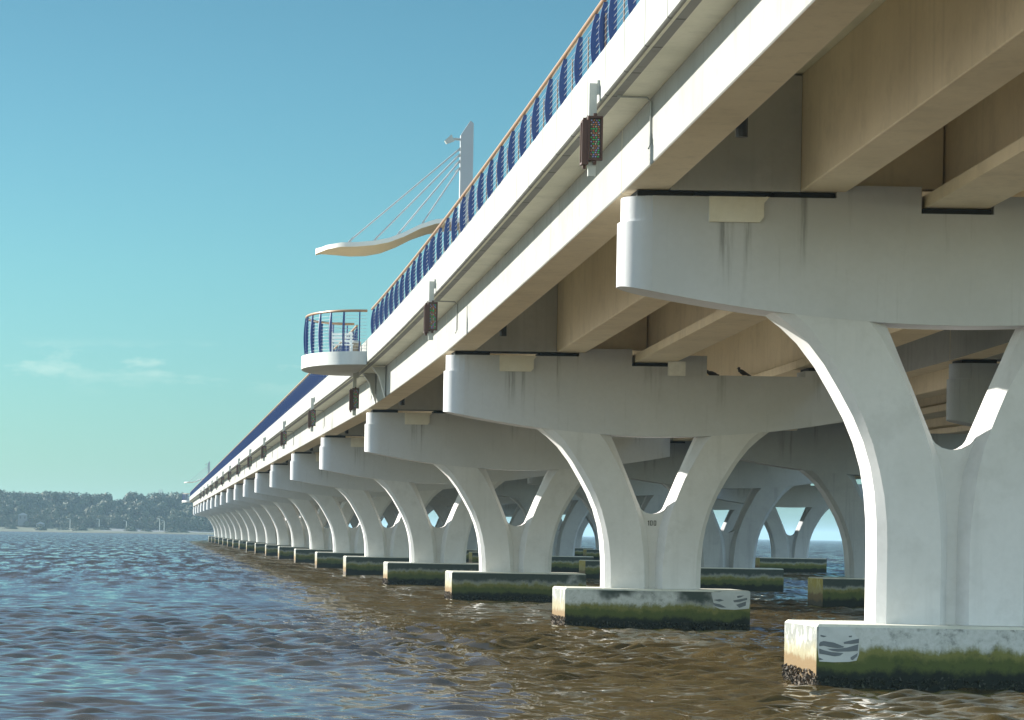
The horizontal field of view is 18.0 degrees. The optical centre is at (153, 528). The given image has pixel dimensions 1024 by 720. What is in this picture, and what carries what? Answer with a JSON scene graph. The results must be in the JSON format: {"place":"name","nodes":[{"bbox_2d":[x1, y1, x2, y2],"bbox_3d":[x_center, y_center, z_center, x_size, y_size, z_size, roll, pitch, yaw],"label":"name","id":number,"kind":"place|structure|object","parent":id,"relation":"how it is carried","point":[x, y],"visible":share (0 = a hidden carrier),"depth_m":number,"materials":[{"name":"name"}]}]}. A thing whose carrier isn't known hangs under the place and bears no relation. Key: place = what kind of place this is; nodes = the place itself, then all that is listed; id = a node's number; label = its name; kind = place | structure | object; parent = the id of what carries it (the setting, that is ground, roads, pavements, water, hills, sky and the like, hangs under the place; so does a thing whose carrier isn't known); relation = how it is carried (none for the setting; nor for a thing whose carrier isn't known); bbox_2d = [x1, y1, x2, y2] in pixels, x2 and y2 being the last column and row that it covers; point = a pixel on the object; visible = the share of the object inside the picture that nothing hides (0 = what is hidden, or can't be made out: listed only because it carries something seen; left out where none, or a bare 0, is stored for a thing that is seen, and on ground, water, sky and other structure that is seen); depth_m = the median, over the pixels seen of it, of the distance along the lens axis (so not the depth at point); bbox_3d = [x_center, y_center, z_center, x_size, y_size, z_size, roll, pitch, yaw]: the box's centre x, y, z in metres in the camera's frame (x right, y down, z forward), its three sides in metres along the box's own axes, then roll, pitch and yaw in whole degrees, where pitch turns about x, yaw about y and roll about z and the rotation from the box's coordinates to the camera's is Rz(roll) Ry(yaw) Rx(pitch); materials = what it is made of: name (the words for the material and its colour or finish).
{"place":"outdoors","nodes":[
{"label":"outdoors","id":0,"kind":"place"},
{"bbox_2d":[0,526,213,534],"bbox_3d":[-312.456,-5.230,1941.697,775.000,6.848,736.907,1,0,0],"label":"shore","id":1,"kind":"structure","parent":0,"point":[91,530],"depth_m":1632.15,"materials":[{"name":"beige sand"}]},
{"bbox_2d":[0,515,7,526],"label":"broadleaf tree","id":2,"kind":"object","parent":1,"relation":"on","point":[3,523],"visible":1,"depth_m":1718.97,"materials":[{"name":"green plant"}]},
{"bbox_2d":[9,499,25,514],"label":"broadleaf tree","id":3,"kind":"object","parent":1,"relation":"on","point":[18,502],"visible":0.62,"depth_m":1746.46,"materials":[{"name":"green plant"}]},
{"bbox_2d":[13,504,31,525],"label":"broadleaf tree","id":4,"kind":"object","parent":1,"relation":"on","point":[23,508],"visible":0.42,"depth_m":1742.42,"materials":[{"name":"green plant"}]},
{"bbox_2d":[18,513,27,525],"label":"house","id":5,"kind":"structure","parent":1,"relation":"on","point":[22,518],"depth_m":1717.00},
{"bbox_2d":[16,493,38,507],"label":"broadleaf tree","id":6,"kind":"object","parent":1,"relation":"on","point":[25,497],"visible":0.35,"depth_m":1776.98,"materials":[{"name":"green plant"}]},
{"bbox_2d":[23,514,35,526],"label":"broadleaf tree","id":7,"kind":"object","parent":1,"relation":"on","point":[31,521],"visible":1,"depth_m":1717.95,"materials":[{"name":"green plant"}]},
{"bbox_2d":[26,494,46,509],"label":"broadleaf tree","id":8,"kind":"object","parent":1,"relation":"on","point":[36,500],"visible":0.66,"depth_m":1775.56,"materials":[{"name":"green plant"}]},
{"bbox_2d":[32,513,45,527],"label":"broadleaf tree","id":9,"kind":"object","parent":1,"relation":"on","point":[38,517],"visible":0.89,"depth_m":1722.94,"materials":[{"name":"green plant"}]},
{"bbox_2d":[41,515,53,527],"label":"broadleaf tree","id":10,"kind":"object","parent":1,"relation":"on","point":[47,523],"visible":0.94,"depth_m":1721.38,"materials":[{"name":"green plant"}]},
{"bbox_2d":[45,491,59,504],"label":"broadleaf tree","id":11,"kind":"object","parent":1,"relation":"on","point":[52,496],"visible":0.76,"depth_m":1784.24,"materials":[{"name":"green plant"}]},
{"bbox_2d":[49,514,61,527],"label":"broadleaf tree","id":12,"kind":"object","parent":1,"relation":"on","point":[55,517],"visible":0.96,"depth_m":1730.97,"materials":[{"name":"green plant"}]},
{"bbox_2d":[54,493,67,505],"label":"broadleaf tree","id":13,"kind":"object","parent":1,"relation":"on","point":[59,498],"visible":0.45,"depth_m":1783.48,"materials":[{"name":"green plant"}]},
{"bbox_2d":[55,515,69,527],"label":"broadleaf tree","id":14,"kind":"object","parent":1,"relation":"on","point":[61,521],"visible":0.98,"depth_m":1724.82,"materials":[{"name":"green plant"}]},
{"bbox_2d":[52,505,74,522],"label":"broadleaf tree","id":15,"kind":"object","parent":1,"relation":"on","point":[60,511],"visible":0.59,"depth_m":1742.14,"materials":[{"name":"green plant"}]},
{"bbox_2d":[61,500,78,526],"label":"broadleaf tree","id":16,"kind":"object","parent":1,"relation":"on","point":[68,507],"visible":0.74,"depth_m":1739.68,"materials":[{"name":"green plant"}]},
{"bbox_2d":[63,513,78,527],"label":"broadleaf tree","id":17,"kind":"object","parent":1,"relation":"on","point":[71,521],"visible":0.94,"depth_m":1718.25,"materials":[{"name":"green plant"}]},
{"bbox_2d":[68,494,85,514],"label":"broadleaf tree","id":18,"kind":"object","parent":1,"relation":"on","point":[73,498],"visible":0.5,"depth_m":1776.01,"materials":[{"name":"green plant"}]},
{"bbox_2d":[71,525,87,530],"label":"shrub","id":19,"kind":"object","parent":1,"relation":"on","point":[79,528],"visible":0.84,"depth_m":1640.84,"materials":[{"name":"green plant"}]},
{"bbox_2d":[77,516,86,527],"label":"broadleaf tree","id":20,"kind":"object","parent":1,"relation":"on","point":[84,522],"visible":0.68,"depth_m":1721.13,"materials":[{"name":"green plant"}]},
{"bbox_2d":[73,492,93,516],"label":"broadleaf tree","id":21,"kind":"object","parent":1,"relation":"on","point":[83,499],"visible":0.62,"depth_m":1778.04,"materials":[{"name":"green plant"}]},
{"bbox_2d":[85,514,96,527],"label":"broadleaf tree","id":22,"kind":"object","parent":1,"relation":"on","point":[90,518],"visible":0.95,"depth_m":1728.50,"materials":[{"name":"green plant"}]},
{"bbox_2d":[84,505,103,525],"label":"broadleaf tree","id":23,"kind":"object","parent":1,"relation":"on","point":[95,510],"visible":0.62,"depth_m":1743.85,"materials":[{"name":"green plant"}]},
{"bbox_2d":[82,494,106,514],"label":"broadleaf tree","id":24,"kind":"object","parent":1,"relation":"on","point":[96,499],"visible":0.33,"depth_m":1779.69,"materials":[{"name":"green plant"}]},
{"bbox_2d":[93,514,107,527],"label":"broadleaf tree","id":25,"kind":"object","parent":1,"relation":"on","point":[103,521],"visible":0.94,"depth_m":1726.14,"materials":[{"name":"green plant"}]},
{"bbox_2d":[94,516,106,527],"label":"broadleaf tree","id":26,"kind":"object","parent":1,"relation":"on","point":[97,523],"visible":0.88,"depth_m":1724.59,"materials":[{"name":"green plant"}]},
{"bbox_2d":[96,499,113,516],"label":"broadleaf tree","id":27,"kind":"object","parent":1,"relation":"on","point":[104,506],"visible":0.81,"depth_m":1749.38,"materials":[{"name":"green plant"}]},
{"bbox_2d":[100,492,112,515],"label":"broadleaf tree","id":28,"kind":"object","parent":1,"relation":"on","point":[110,497],"visible":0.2,"depth_m":1788.06,"materials":[{"name":"green plant"}]},
{"bbox_2d":[105,513,120,527],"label":"broadleaf tree","id":29,"kind":"object","parent":1,"relation":"on","point":[110,520],"visible":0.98,"depth_m":1721.19,"materials":[{"name":"green plant"}]},
{"bbox_2d":[107,499,125,514],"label":"broadleaf tree","id":30,"kind":"object","parent":1,"relation":"on","point":[114,503],"visible":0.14,"depth_m":1783.58,"materials":[{"name":"green plant"}]},
{"bbox_2d":[119,513,135,527],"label":"broadleaf tree","id":31,"kind":"object","parent":1,"relation":"on","point":[126,516],"visible":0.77,"depth_m":1725.84,"materials":[{"name":"green plant"}]},
{"bbox_2d":[124,492,148,516],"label":"broadleaf tree","id":32,"kind":"object","parent":1,"relation":"on","point":[133,496],"visible":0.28,"depth_m":1779.99,"materials":[{"name":"green plant"}]},
{"bbox_2d":[127,499,145,527],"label":"broadleaf tree","id":33,"kind":"object","parent":1,"relation":"on","point":[132,505],"visible":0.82,"depth_m":1755.42,"materials":[{"name":"green plant"}]},
{"bbox_2d":[136,517,145,528],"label":"broadleaf tree","id":34,"kind":"object","parent":1,"relation":"on","point":[140,525],"visible":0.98,"depth_m":1728.79,"materials":[{"name":"green plant"}]},
{"bbox_2d":[144,516,158,529],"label":"broadleaf tree","id":35,"kind":"object","parent":1,"relation":"on","point":[148,525],"visible":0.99,"depth_m":1722.14,"materials":[{"name":"green plant"}]},
{"bbox_2d":[146,494,164,515],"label":"broadleaf tree","id":36,"kind":"object","parent":1,"relation":"on","point":[152,500],"visible":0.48,"depth_m":1779.45,"materials":[{"name":"green plant"}]},
{"bbox_2d":[147,509,163,524],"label":"broadleaf tree","id":37,"kind":"object","parent":1,"relation":"on","point":[154,515],"visible":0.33,"depth_m":1751.02,"materials":[{"name":"green plant"}]},
{"bbox_2d":[152,501,168,519],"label":"broadleaf tree","id":38,"kind":"object","parent":1,"relation":"on","point":[161,505],"visible":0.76,"depth_m":1752.35,"materials":[{"name":"green plant"}]},
{"bbox_2d":[154,517,166,529],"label":"broadleaf tree","id":39,"kind":"object","parent":1,"relation":"on","point":[163,525],"visible":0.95,"depth_m":1717.83,"materials":[{"name":"green plant"}]},
{"bbox_2d":[162,507,179,528],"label":"broadleaf tree","id":40,"kind":"object","parent":1,"relation":"on","point":[168,513],"visible":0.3,"depth_m":1751.47,"materials":[{"name":"green plant"}]},
{"bbox_2d":[166,514,181,529],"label":"broadleaf tree","id":41,"kind":"object","parent":1,"relation":"on","point":[177,523],"visible":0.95,"depth_m":1722.57,"materials":[{"name":"green plant"}]},
{"bbox_2d":[168,496,181,508],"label":"broadleaf tree","id":42,"kind":"object","parent":1,"relation":"on","point":[174,501],"visible":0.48,"depth_m":1787.17,"materials":[{"name":"green plant"}]},
{"bbox_2d":[172,493,191,511],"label":"broadleaf tree","id":43,"kind":"object","parent":1,"relation":"on","point":[179,497],"visible":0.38,"depth_m":1786.32,"materials":[{"name":"green plant"}]},
{"bbox_2d":[178,508,193,522],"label":"broadleaf tree","id":44,"kind":"object","parent":1,"relation":"on","point":[182,513],"visible":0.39,"depth_m":1742.84,"materials":[{"name":"green plant"}]},
{"bbox_2d":[180,517,194,530],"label":"broadleaf tree","id":45,"kind":"object","parent":1,"relation":"on","point":[186,519],"visible":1,"depth_m":1723.89,"materials":[{"name":"green plant"}]},
{"bbox_2d":[186,515,202,530],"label":"broadleaf tree","id":46,"kind":"object","parent":1,"relation":"on","point":[193,520],"visible":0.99,"depth_m":1722.16,"materials":[{"name":"green plant"}]},
{"bbox_2d":[185,503,204,529],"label":"broadleaf tree","id":47,"kind":"object","parent":1,"relation":"on","point":[189,510],"visible":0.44,"depth_m":1740.81,"materials":[{"name":"green plant"}]},
{"bbox_2d":[196,517,208,530],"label":"broadleaf tree","id":48,"kind":"object","parent":1,"relation":"on","point":[204,527],"visible":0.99,"depth_m":1724.51,"materials":[{"name":"green plant"}]},
{"bbox_2d":[0,0,861,540],"label":"sky","id":49,"kind":"structure","parent":0,"point":[174,174],"materials":[{"name":"blue"}]},
{"bbox_2d":[0,531,1023,719],"bbox_3d":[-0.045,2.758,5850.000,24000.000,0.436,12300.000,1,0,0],"label":"water","id":50,"kind":"structure","parent":0,"point":[108,626],"depth_m":72.41,"materials":[{"name":"blue liquid"}]},
{"bbox_2d":[193,506,217,541],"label":"bridge pier","id":51,"kind":"structure","parent":50,"relation":"in","point":[214,527],"depth_m":707.74,"materials":[{"name":"concrete"}]},
{"bbox_2d":[195,505,220,542],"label":"bridge pier","id":52,"kind":"structure","parent":50,"relation":"in","point":[217,526],"depth_m":671.74,"materials":[{"name":"concrete"}]},
{"bbox_2d":[197,504,225,542],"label":"bridge pier","id":53,"kind":"structure","parent":50,"relation":"in","point":[223,535],"depth_m":635.74,"materials":[{"name":"concrete"}]},
{"bbox_2d":[200,502,229,543],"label":"bridge pier","id":54,"kind":"structure","parent":50,"relation":"in","point":[226,527],"depth_m":599.74,"materials":[{"name":"concrete"}]},
{"bbox_2d":[203,501,234,544],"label":"bridge pier","id":55,"kind":"structure","parent":50,"relation":"in","point":[229,523],"depth_m":563.74,"materials":[{"name":"concrete"}]},
{"bbox_2d":[206,499,240,545],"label":"bridge pier","id":56,"kind":"structure","parent":50,"relation":"in","point":[235,526],"depth_m":527.74,"materials":[{"name":"concrete"}]},
{"bbox_2d":[210,497,247,547],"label":"bridge pier","id":57,"kind":"structure","parent":50,"relation":"in","point":[242,525],"depth_m":491.74,"materials":[{"name":"concrete"}]},
{"bbox_2d":[215,494,255,548],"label":"bridge pier","id":58,"kind":"structure","parent":50,"relation":"in","point":[243,514],"depth_m":455.74,"materials":[{"name":"concrete"}]},
{"bbox_2d":[220,491,284,550],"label":"bridge pier","id":59,"kind":"structure","parent":50,"relation":"in","point":[257,524],"depth_m":419.74,"materials":[{"name":"concrete"}]},
{"bbox_2d":[226,488,299,552],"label":"bridge pier","id":60,"kind":"structure","parent":50,"relation":"in","point":[267,522],"depth_m":383.74,"materials":[{"name":"concrete"}]},
{"bbox_2d":[234,484,319,555],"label":"bridge pier","id":61,"kind":"structure","parent":50,"relation":"in","point":[274,511],"depth_m":347.74,"materials":[{"name":"concrete"}]},
{"bbox_2d":[243,478,341,558],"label":"bridge pier","id":62,"kind":"structure","parent":50,"relation":"in","point":[298,530],"depth_m":311.74,"materials":[{"name":"concrete"}]},
{"bbox_2d":[255,472,354,562],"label":"bridge pier","id":63,"kind":"structure","parent":50,"relation":"in","point":[320,538],"depth_m":275.74,"materials":[{"name":"concrete"}]},
{"bbox_2d":[270,463,392,567],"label":"bridge pier","id":64,"kind":"structure","parent":50,"relation":"in","point":[348,540],"depth_m":239.74,"materials":[{"name":"concrete"}]},
{"bbox_2d":[350,513,383,527],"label":"bridge pier","id":65,"kind":"structure","parent":50,"relation":"in","point":[354,521],"depth_m":455.74,"materials":[{"name":"concrete"}]},
{"bbox_2d":[290,452,454,574],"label":"bridge pier","id":66,"kind":"structure","parent":50,"relation":"in","point":[382,543],"depth_m":203.74,"materials":[{"name":"concrete"}]},
{"bbox_2d":[383,505,432,527],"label":"bridge pier","id":67,"kind":"structure","parent":50,"relation":"in","point":[389,515],"depth_m":383.74,"materials":[{"name":"concrete"}]},
{"bbox_2d":[389,501,451,527],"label":"bridge pier","id":68,"kind":"structure","parent":50,"relation":"in","point":[439,524],"depth_m":347.74,"materials":[{"name":"concrete"}]},
{"bbox_2d":[319,436,546,585],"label":"bridge pier","id":69,"kind":"structure","parent":50,"relation":"in","point":[436,553],"depth_m":167.73,"materials":[{"name":"white concrete"}]},
{"bbox_2d":[428,496,506,561],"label":"bridge pier","id":70,"kind":"structure","parent":50,"relation":"in","point":[440,507],"depth_m":311.74,"materials":[{"name":"concrete"}]},
{"bbox_2d":[435,488,525,562],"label":"bridge pier","id":71,"kind":"structure","parent":50,"relation":"in","point":[518,518],"depth_m":275.73,"materials":[{"name":"concrete"}]},
{"bbox_2d":[501,504,516,514],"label":"bridge pier","id":72,"kind":"structure","parent":50,"relation":"in","point":[509,508],"depth_m":438.37,"materials":[{"name":"concrete"}]},
{"bbox_2d":[364,410,669,601],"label":"bridge pier","id":73,"kind":"structure","parent":50,"relation":"in","point":[462,454],"depth_m":131.73,"materials":[{"name":"white concrete"}]},
{"bbox_2d":[495,478,593,571],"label":"bridge pier","id":74,"kind":"structure","parent":50,"relation":"in","point":[521,493],"depth_m":239.74,"materials":[{"name":"concrete"}]},
{"bbox_2d":[557,509,592,555],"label":"bridge pier","id":75,"kind":"structure","parent":50,"relation":"in","point":[578,548],"depth_m":403.38,"materials":[{"name":"concrete"}]},
{"bbox_2d":[566,500,599,559],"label":"bridge pier","id":76,"kind":"structure","parent":50,"relation":"in","point":[595,553],"depth_m":368.38,"materials":[{"name":"concrete"}]},
{"bbox_2d":[528,476,669,578],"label":"bridge pier","id":77,"kind":"structure","parent":50,"relation":"in","point":[656,494],"depth_m":203.73,"materials":[{"name":"concrete"}]},
{"bbox_2d":[636,496,645,507],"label":"bridge pier","id":78,"kind":"structure","parent":50,"relation":"in","point":[640,499],"depth_m":333.37,"materials":[{"name":"concrete"}]},
{"bbox_2d":[443,349,843,629],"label":"bridge pier","id":79,"kind":"structure","parent":50,"relation":"in","point":[578,410],"depth_m":95.73,"materials":[{"name":"concrete"}]},
{"bbox_2d":[623,441,812,590],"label":"bridge pier","id":80,"kind":"structure","parent":50,"relation":"in","point":[727,560],"depth_m":167.73,"materials":[{"name":"white concrete"}]},
{"bbox_2d":[712,499,743,531],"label":"bridge pier","id":81,"kind":"structure","parent":50,"relation":"in","point":[731,518],"depth_m":298.38,"materials":[{"name":"concrete"}]},
{"bbox_2d":[716,484,863,572],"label":"bridge pier","id":82,"kind":"structure","parent":50,"relation":"in","point":[789,553],"depth_m":263.37,"materials":[{"name":"concrete"}]},
{"bbox_2d":[616,186,1023,691],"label":"bridge pier","id":83,"kind":"structure","parent":50,"relation":"in","point":[834,287],"depth_m":59.73,"materials":[{"name":"concrete"}]},
{"bbox_2d":[189,0,1023,506],"bbox_3d":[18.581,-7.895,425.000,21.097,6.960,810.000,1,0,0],"label":"bridge deck","id":84,"kind":"structure","parent":83,"relation":"on","point":[751,98],"depth_m":59.72,"materials":[{"name":"concrete"}]},
{"bbox_2d":[184,461,209,482],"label":"cable stayed canopy","id":85,"kind":"object","parent":84,"relation":"attached to","point":[208,469],"visible":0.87,"depth_m":749.56,"materials":[{"name":"metal"}]},
{"bbox_2d":[247,449,251,469],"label":"bridge floodlight","id":86,"kind":"object","parent":84,"relation":"hanging from","point":[249,461],"visible":1,"depth_m":261.31,"materials":[{"name":"metal"}]},
{"bbox_2d":[261,437,266,460],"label":"bridge floodlight","id":87,"kind":"object","parent":84,"relation":"hanging from","point":[263,451],"visible":1,"depth_m":227.72,"materials":[{"name":"metal"}]},
{"bbox_2d":[190,325,357,495],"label":"pedestrian railing","id":88,"kind":"object","parent":84,"relation":"on","point":[304,386],"visible":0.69,"depth_m":212.17,"materials":[{"name":"metal"}]},
{"bbox_2d":[280,420,286,448],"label":"bridge floodlight","id":89,"kind":"object","parent":84,"relation":"hanging from","point":[283,437],"visible":1,"depth_m":193.12,"materials":[{"name":"metal"}]},
{"bbox_2d":[308,397,315,431],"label":"bridge floodlight","id":90,"kind":"object","parent":84,"relation":"hanging from","point":[311,417],"visible":1,"depth_m":158.51,"materials":[{"name":"metal"}]},
{"bbox_2d":[301,351,385,402],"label":"viewing balcony","id":91,"kind":"structure","parent":84,"relation":"attached to","point":[342,363],"depth_m":121.30,"materials":[{"name":"white paint"}]},
{"bbox_2d":[304,309,366,354],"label":"balcony railing","id":92,"kind":"object","parent":91,"relation":"on","point":[319,332],"visible":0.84,"depth_m":121.74,"materials":[{"name":"metal"}]},
{"bbox_2d":[332,332,352,351],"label":"bench","id":93,"kind":"object","parent":91,"relation":"on","point":[350,334],"visible":0.56,"depth_m":123.85,"materials":[{"name":"white metal"}]},
{"bbox_2d":[349,340,360,350],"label":"litter bin","id":94,"kind":"object","parent":91,"relation":"on","point":[355,343],"visible":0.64,"depth_m":124.40,"materials":[{"name":"white metal"}]},
{"bbox_2d":[349,372,358,415],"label":"bridge floodlight","id":95,"kind":"object","parent":84,"relation":"hanging from","point":[353,398],"visible":1,"depth_m":125.32,"materials":[{"name":"metal"}]},
{"bbox_2d":[316,121,473,256],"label":"cable stayed canopy","id":96,"kind":"object","parent":84,"relation":"attached to","point":[375,245],"visible":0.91,"depth_m":123.71,"materials":[{"name":"metal"}]},
{"bbox_2d":[423,279,437,339],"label":"bridge floodlight","id":97,"kind":"object","parent":84,"relation":"hanging from","point":[430,317],"visible":1,"depth_m":90.62,"materials":[{"name":"metal"}]},
{"bbox_2d":[371,0,638,333],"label":"pedestrian railing","id":98,"kind":"object","parent":84,"relation":"on","point":[601,26],"visible":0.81,"depth_m":73.18,"materials":[{"name":"metal"}]},
{"bbox_2d":[580,80,602,176],"bbox_3d":[7.885,-7.208,57.508,0.370,1.730,0.295,1,0,0],"label":"bridge floodlight","id":99,"kind":"object","parent":84,"relation":"hanging from","point":[591,139],"visible":1,"depth_m":57.42,"materials":[{"name":"metal"}]},
{"bbox_2d":[740,422,967,605],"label":"bridge pier","id":100,"kind":"structure","parent":50,"relation":"in","point":[823,459],"depth_m":131.73,"materials":[{"name":"white concrete"}]},
{"bbox_2d":[946,360,999,426],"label":"bridge pier","id":101,"kind":"structure","parent":50,"relation":"in","point":[968,383],"depth_m":95.78,"materials":[{"name":"white concrete"}]},
{"bbox_2d":[670,329,1014,440],"bbox_3d":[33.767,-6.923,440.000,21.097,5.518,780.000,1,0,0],"label":"bridge deck","id":102,"kind":"structure","parent":101,"relation":"on","point":[926,361],"depth_m":100.06,"materials":[{"name":"concrete"}]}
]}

